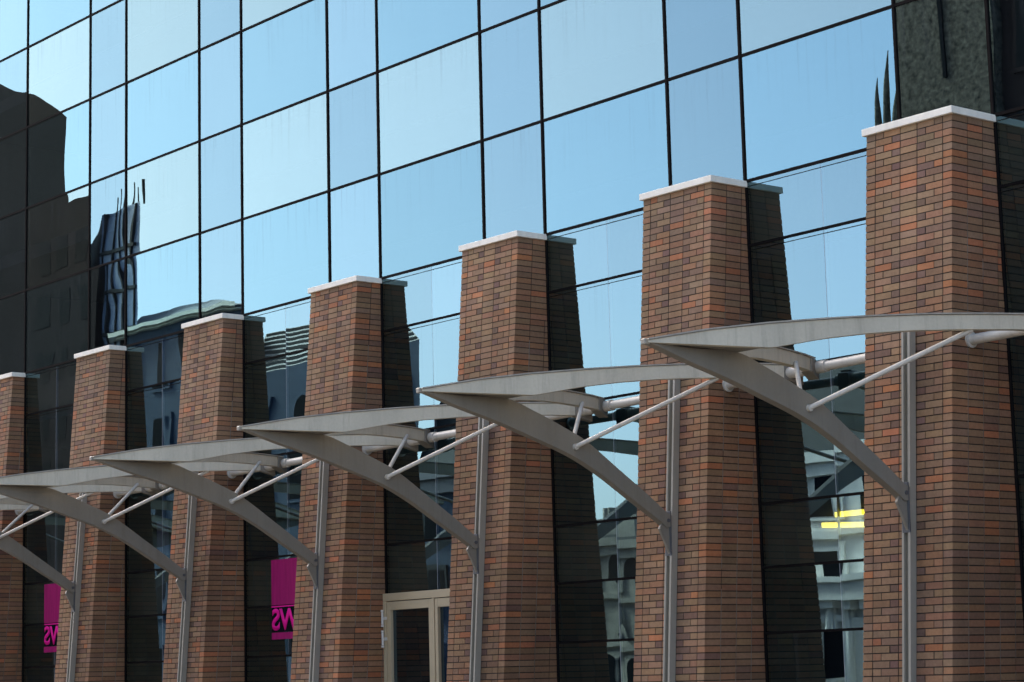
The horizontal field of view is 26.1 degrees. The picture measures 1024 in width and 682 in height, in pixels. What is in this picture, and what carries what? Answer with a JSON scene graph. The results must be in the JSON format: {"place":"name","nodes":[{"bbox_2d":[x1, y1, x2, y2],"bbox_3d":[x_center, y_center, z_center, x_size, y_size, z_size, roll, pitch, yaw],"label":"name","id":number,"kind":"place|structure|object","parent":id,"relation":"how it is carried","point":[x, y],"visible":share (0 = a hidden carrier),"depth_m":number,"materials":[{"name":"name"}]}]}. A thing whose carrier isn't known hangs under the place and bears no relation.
{"place":"outdoors","nodes":[
{"label":"outdoors","id":0,"kind":"place"},
{"label":"ground","id":1,"kind":"structure","parent":0,"visible":0},
{"bbox_2d":[0,0,1023,681],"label":"office building","id":2,"kind":"structure","parent":1,"relation":"on","point":[168,168],"depth_m":31.49,"materials":[{"name":"blue glass"}]},
{"bbox_2d":[21,361,76,681],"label":"window bay","id":3,"kind":"object","parent":2,"relation":"attached to","point":[49,393],"depth_m":38.35,"materials":[{"name":"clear glass"}]},
{"bbox_2d":[44,583,60,652],"bbox_3d":[-7.745,4.712,37.642,0.011,1.165,0.980,6,-11,-39],"label":"window banner","id":4,"kind":"object","parent":3,"relation":"attached to","point":[52,595],"depth_m":37.81,"materials":[{"name":"fabric"}]},
{"bbox_2d":[124,332,183,681],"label":"window bay","id":5,"kind":"object","parent":2,"relation":"attached to","point":[153,372],"depth_m":35.54,"materials":[{"name":"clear glass"}]},
{"bbox_2d":[242,298,310,681],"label":"window bay","id":6,"kind":"object","parent":2,"relation":"attached to","point":[275,344],"depth_m":32.84,"materials":[{"name":"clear glass"}]},
{"bbox_2d":[271,558,296,639],"bbox_3d":[-3.236,3.752,32.196,0.011,1.165,0.980,6,-11,-39],"label":"window banner","id":7,"kind":"object","parent":6,"relation":"attached to","point":[283,578],"depth_m":32.33,"materials":[{"name":"fabric"}]},
{"bbox_2d":[381,589,449,681],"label":"door frame","id":8,"kind":"structure","parent":2,"relation":"attached to","point":[415,641],"depth_m":29.77,"materials":[{"name":"beige metal"}]},
{"bbox_2d":[387,599,432,681],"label":"door leaf","id":9,"kind":"structure","parent":8,"relation":"in","point":[423,603],"depth_m":30.07,"materials":[{"name":"beige metal"}]},
{"bbox_2d":[380,258,462,593],"bbox_3d":[-1.000,1.160,29.803,0.066,4.453,2.461,6,-11,-39],"label":"window bay","id":10,"kind":"object","parent":2,"relation":"attached to","point":[416,306],"depth_m":30.09,"materials":[{"name":"blue glass"}]},
{"bbox_2d":[545,210,643,681],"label":"window bay","id":11,"kind":"object","parent":2,"relation":"attached to","point":[591,522],"depth_m":27.22,"materials":[{"name":"blue glass"}]},
{"bbox_2d":[745,151,866,681],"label":"window bay","id":12,"kind":"object","parent":2,"relation":"attached to","point":[811,532],"depth_m":24.46,"materials":[{"name":"blue glass"}]},
{"bbox_2d":[993,109,1023,627],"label":"window bay","id":13,"kind":"object","parent":2,"relation":"attached to","point":[1008,129],"depth_m":22.48,"materials":[{"name":"black glass"}]},
{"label":"pavement","id":14,"kind":"structure","parent":0,"visible":0},
{"bbox_2d":[0,372,25,681],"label":"brick pier","id":15,"kind":"structure","parent":14,"relation":"on","point":[11,427],"depth_m":38.72,"materials":[{"name":"brown brick"}]},
{"bbox_2d":[0,504,49,512],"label":"canopy bracket","id":16,"kind":"object","parent":15,"relation":"attached to","point":[11,507],"visible":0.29,"depth_m":37.92,"materials":[{"name":"grey metal"}]},
{"bbox_2d":[15,508,46,514],"bbox_3d":[-7.927,2.820,37.925,0.164,0.174,2.455,5,-11,-38],"label":"tie tube","id":17,"kind":"object","parent":15,"relation":"attached to","point":[18,512],"visible":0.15,"depth_m":38.73,"materials":[{"name":"paint"}]},
{"bbox_2d":[54,345,126,681],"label":"brick pier","id":18,"kind":"structure","parent":14,"relation":"on","point":[98,423],"depth_m":36.08,"materials":[{"name":"brown brick"}]},
{"bbox_2d":[0,485,154,681],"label":"canopy bracket","id":19,"kind":"object","parent":18,"relation":"attached to","point":[14,548],"visible":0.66,"depth_m":35.67,"materials":[{"name":"grey metal"}]},
{"bbox_2d":[162,313,244,681],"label":"brick pier","id":20,"kind":"structure","parent":14,"relation":"on","point":[211,401],"depth_m":33.28,"materials":[{"name":"brown brick"}]},
{"bbox_2d":[0,462,274,681],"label":"canopy bracket","id":21,"kind":"object","parent":20,"relation":"attached to","point":[33,488],"visible":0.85,"depth_m":32.30,"materials":[{"name":"grey metal"}]},
{"bbox_2d":[113,484,167,498],"bbox_3d":[-5.702,2.321,35.138,0.164,0.174,2.456,5,-11,-37],"label":"tie tube","id":22,"kind":"object","parent":20,"relation":"attached to","point":[117,495],"visible":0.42,"depth_m":35.70,"materials":[{"name":"paint"}]},
{"bbox_2d":[227,457,302,478],"bbox_3d":[-3.482,1.821,32.348,0.164,0.174,2.456,5,-11,-37],"label":"tie tube","id":23,"kind":"object","parent":20,"relation":"attached to","point":[287,462],"visible":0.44,"depth_m":32.08,"materials":[{"name":"paint"}]},
{"bbox_2d":[290,275,384,681],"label":"brick pier","id":24,"kind":"structure","parent":14,"relation":"on","point":[344,371],"depth_m":30.51,"materials":[{"name":"brown brick"}]},
{"bbox_2d":[89,435,417,681],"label":"canopy bracket","id":25,"kind":"object","parent":24,"relation":"attached to","point":[157,464],"visible":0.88,"depth_m":29.50,"materials":[{"name":"grey metal"}]},
{"bbox_2d":[362,429,455,454],"bbox_3d":[-1.250,1.323,29.566,0.164,0.174,2.455,6,-11,-38],"label":"tie tube","id":26,"kind":"object","parent":24,"relation":"attached to","point":[431,437],"visible":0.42,"depth_m":29.30,"materials":[{"name":"paint"}]},
{"bbox_2d":[446,230,556,681],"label":"brick pier","id":27,"kind":"structure","parent":14,"relation":"on","point":[503,320],"depth_m":27.73,"materials":[{"name":"brown brick"}]},
{"bbox_2d":[237,402,592,681],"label":"canopy bracket","id":28,"kind":"object","parent":27,"relation":"attached to","point":[308,435],"visible":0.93,"depth_m":26.73,"materials":[{"name":"grey metal"}]},
{"bbox_2d":[545,396,639,419],"bbox_3d":[0.971,0.823,26.777,0.164,0.174,2.456,5,-11,-37],"label":"tie tube","id":29,"kind":"object","parent":27,"relation":"attached to","point":[609,405],"visible":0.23,"depth_m":26.41,"materials":[{"name":"paint"}]},
{"bbox_2d":[633,175,765,681],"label":"brick pier","id":30,"kind":"structure","parent":14,"relation":"on","point":[695,273],"depth_m":24.94,"materials":[{"name":"brown brick"}]},
{"bbox_2d":[416,363,802,681],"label":"canopy bracket","id":31,"kind":"object","parent":30,"relation":"attached to","point":[494,399],"visible":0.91,"depth_m":23.88,"materials":[{"name":"grey metal"}]},
{"bbox_2d":[722,353,865,391],"bbox_3d":[3.148,0.319,23.952,0.164,0.174,2.460,5,-11,-35],"label":"tie tube","id":32,"kind":"object","parent":30,"relation":"attached to","point":[822,366],"visible":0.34,"depth_m":23.57,"materials":[{"name":"paint"}]},
{"bbox_2d":[862,105,1023,681],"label":"brick pier","id":33,"kind":"structure","parent":14,"relation":"on","point":[933,242],"depth_m":22.14,"materials":[{"name":"brown brick"}]},
{"bbox_2d":[640,312,1023,681],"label":"canopy bracket","id":34,"kind":"object","parent":33,"relation":"attached to","point":[728,354],"visible":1,"depth_m":21.03,"materials":[{"name":"grey metal"}]},
{"bbox_2d":[965,331,1023,347],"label":"tie tube","id":35,"kind":"object","parent":33,"relation":"attached to","point":[972,339],"visible":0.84,"depth_m":21.86,"materials":[{"name":"paint"}]}
]}

